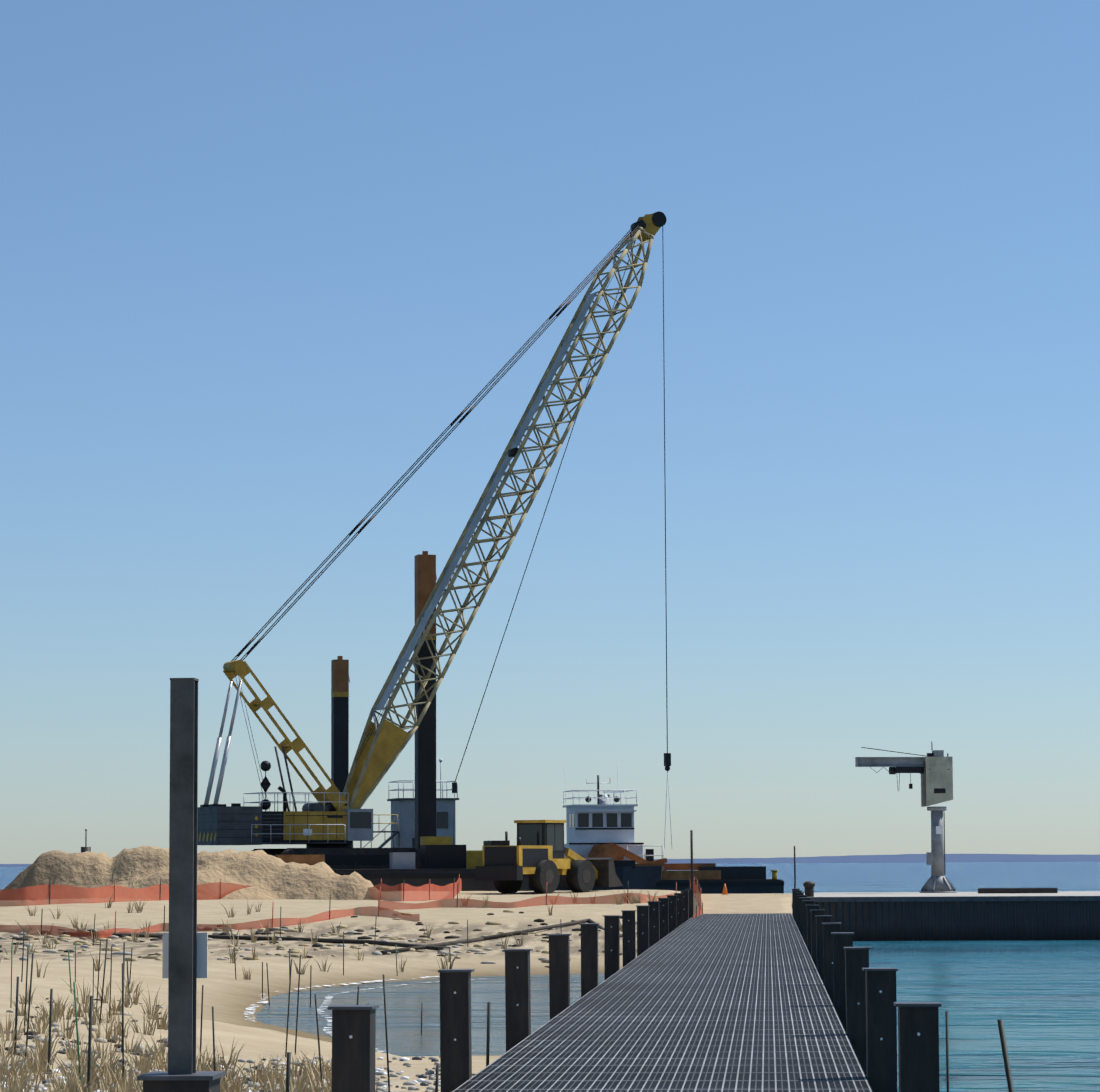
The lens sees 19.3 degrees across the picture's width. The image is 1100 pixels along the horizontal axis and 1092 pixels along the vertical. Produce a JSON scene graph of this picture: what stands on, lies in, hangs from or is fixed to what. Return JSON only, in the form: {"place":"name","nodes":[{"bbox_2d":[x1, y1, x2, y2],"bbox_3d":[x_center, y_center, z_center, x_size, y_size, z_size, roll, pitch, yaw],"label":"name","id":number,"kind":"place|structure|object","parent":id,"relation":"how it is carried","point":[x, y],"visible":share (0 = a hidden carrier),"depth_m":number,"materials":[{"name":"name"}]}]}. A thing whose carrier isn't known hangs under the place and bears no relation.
{"place":"outdoors","nodes":[
{"label":"outdoors","id":0,"kind":"place"},
{"bbox_2d":[0,889,791,1091],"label":"beach ground","id":1,"kind":"structure","parent":0,"point":[228,997],"depth_m":104.82,"materials":[{"name":"beige sand"}]},
{"bbox_2d":[137,678,225,1091],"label":"sign post","id":2,"kind":"object","parent":1,"relation":"on","point":[185,957],"visible":1,"depth_m":16.73,"materials":[{"name":"metal"}]},
{"bbox_2d":[4,846,373,899],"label":"sand stockpile","id":3,"kind":"object","parent":1,"relation":"on","point":[263,875],"visible":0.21,"depth_m":148.30,"materials":[{"name":"beige sand"}]},
{"bbox_2d":[10,908,561,1091],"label":"thin stakes","id":4,"kind":"object","parent":1,"relation":"on","point":[288,1055],"visible":0.58,"depth_m":35.36,"materials":[{"name":"grey"}]},
{"bbox_2d":[0,909,636,1091],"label":"beach debris and cobbles","id":5,"kind":"object","parent":1,"relation":"on","point":[378,1071],"visible":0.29,"depth_m":101.92,"materials":[{"name":"stone"},{"name":"wood"},{"name":"grass"}]},
{"bbox_2d":[63,918,603,954],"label":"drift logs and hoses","id":6,"kind":"object","parent":1,"relation":"on","point":[435,946],"visible":0.52,"depth_m":113.34,"materials":[{"name":"brown wood"}]},
{"bbox_2d":[0,889,693,1091],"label":"beach grass tufts","id":7,"kind":"object","parent":1,"relation":"on","point":[108,1072],"visible":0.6,"depth_m":36.19,"materials":[{"name":"beige plant"}]},
{"bbox_2d":[0,874,702,938],"bbox_3d":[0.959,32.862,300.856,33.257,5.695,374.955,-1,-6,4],"label":"orange safety fence","id":8,"kind":"object","parent":1,"relation":"on","point":[47,894],"visible":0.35,"depth_m":134.52,"materials":[{"name":"orange plastic"}]},
{"bbox_2d":[81,829,795,909],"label":"navigation markers","id":9,"kind":"object","parent":1,"relation":"on","point":[85,849],"visible":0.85,"depth_m":150.43,"materials":[{"name":"metal"}]},
{"bbox_2d":[475,820,622,892],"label":"wheel loader","id":10,"kind":"object","parent":1,"relation":"on","point":[537,851],"visible":1,"depth_m":160.68,"materials":[{"name":"metal"}]},
{"bbox_2d":[452,913,872,1091],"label":"walkway deck","id":11,"kind":"structure","parent":1,"relation":"on","point":[722,1003],"depth_m":41.28,"materials":[{"name":"metal"}]},
{"bbox_2d":[0,862,1099,1091],"bbox_3d":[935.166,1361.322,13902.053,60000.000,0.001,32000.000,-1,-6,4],"label":"lake water","id":12,"kind":"structure","parent":0,"point":[1040,998],"depth_m":88.14,"materials":[{"name":"blue liquid"}]},
{"bbox_2d":[244,976,486,1053],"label":"shore foam","id":13,"kind":"object","parent":12,"relation":"on","point":[249,1009],"visible":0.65,"depth_m":85.42,"materials":[{"name":"white"}]},
{"bbox_2d":[274,551,528,890],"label":"crane barge","id":14,"kind":"object","parent":12,"relation":"on","point":[423,820],"visible":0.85,"depth_m":184.24,"materials":[{"name":"metal"}]},
{"bbox_2d":[197,211,671,868],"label":"crawler crane","id":15,"kind":"object","parent":14,"relation":"on","point":[381,745],"visible":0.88,"depth_m":182.01,"materials":[{"name":"metal"}]},
{"bbox_2d":[197,745,415,849],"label":"crane details","id":16,"kind":"object","parent":15,"relation":"on","point":[329,806],"visible":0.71,"depth_m":177.77,"materials":[{"name":"black paint"}]},
{"bbox_2d":[563,763,664,890],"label":"tug boat","id":17,"kind":"object","parent":12,"relation":"on","point":[642,877],"visible":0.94,"depth_m":200.84,"materials":[{"name":"white metal"}]},
{"bbox_2d":[569,795,643,858],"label":"tug fittings","id":18,"kind":"object","parent":17,"relation":"on","point":[601,801],"visible":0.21,"depth_m":200.81,"materials":[{"name":"black paint"}]},
{"bbox_2d":[328,888,940,1091],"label":"posts","id":19,"kind":"object","parent":12,"relation":"in","point":[865,1004],"visible":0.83,"depth_m":32.20,"materials":[{"name":"metal"}]},
{"bbox_2d":[528,842,783,893],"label":"work barge","id":20,"kind":"object","parent":12,"relation":"on","point":[712,878],"visible":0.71,"depth_m":196.60,"materials":[{"name":"metal"}]},
{"bbox_2d":[803,881,1099,940],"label":"harbour pier","id":21,"kind":"structure","parent":12,"relation":"in","point":[1018,914],"depth_m":147.96,"materials":[{"name":"concrete"}]},
{"bbox_2d":[855,750,956,892],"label":"jib crane","id":22,"kind":"object","parent":21,"relation":"on","point":[938,764],"visible":0.96,"depth_m":165.97,"materials":[{"name":"white paint"}]},
{"bbox_2d":[861,741,954,890],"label":"davit crane fittings","id":23,"kind":"object","parent":22,"relation":"attached to","point":[939,828],"visible":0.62,"depth_m":166.13,"materials":[{"name":"grey metal"}]},
{"bbox_2d":[945,1011,1013,1091],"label":"thin poles","id":24,"kind":"object","parent":12,"relation":"in","point":[1005,1056],"visible":1,"depth_m":17.76,"materials":[{"name":"grey metal"}]},
{"bbox_2d":[0,854,1099,866],"bbox_3d":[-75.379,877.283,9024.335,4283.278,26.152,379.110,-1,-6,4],"label":"shore hills","id":25,"kind":"structure","parent":0,"point":[908,858],"depth_m":9034.88,"materials":[{"name":"blue"}]},
{"bbox_2d":[0,0,1099,863],"label":"sky","id":26,"kind":"structure","parent":0,"point":[258,257],"materials":[{"name":"blue"}]}
]}

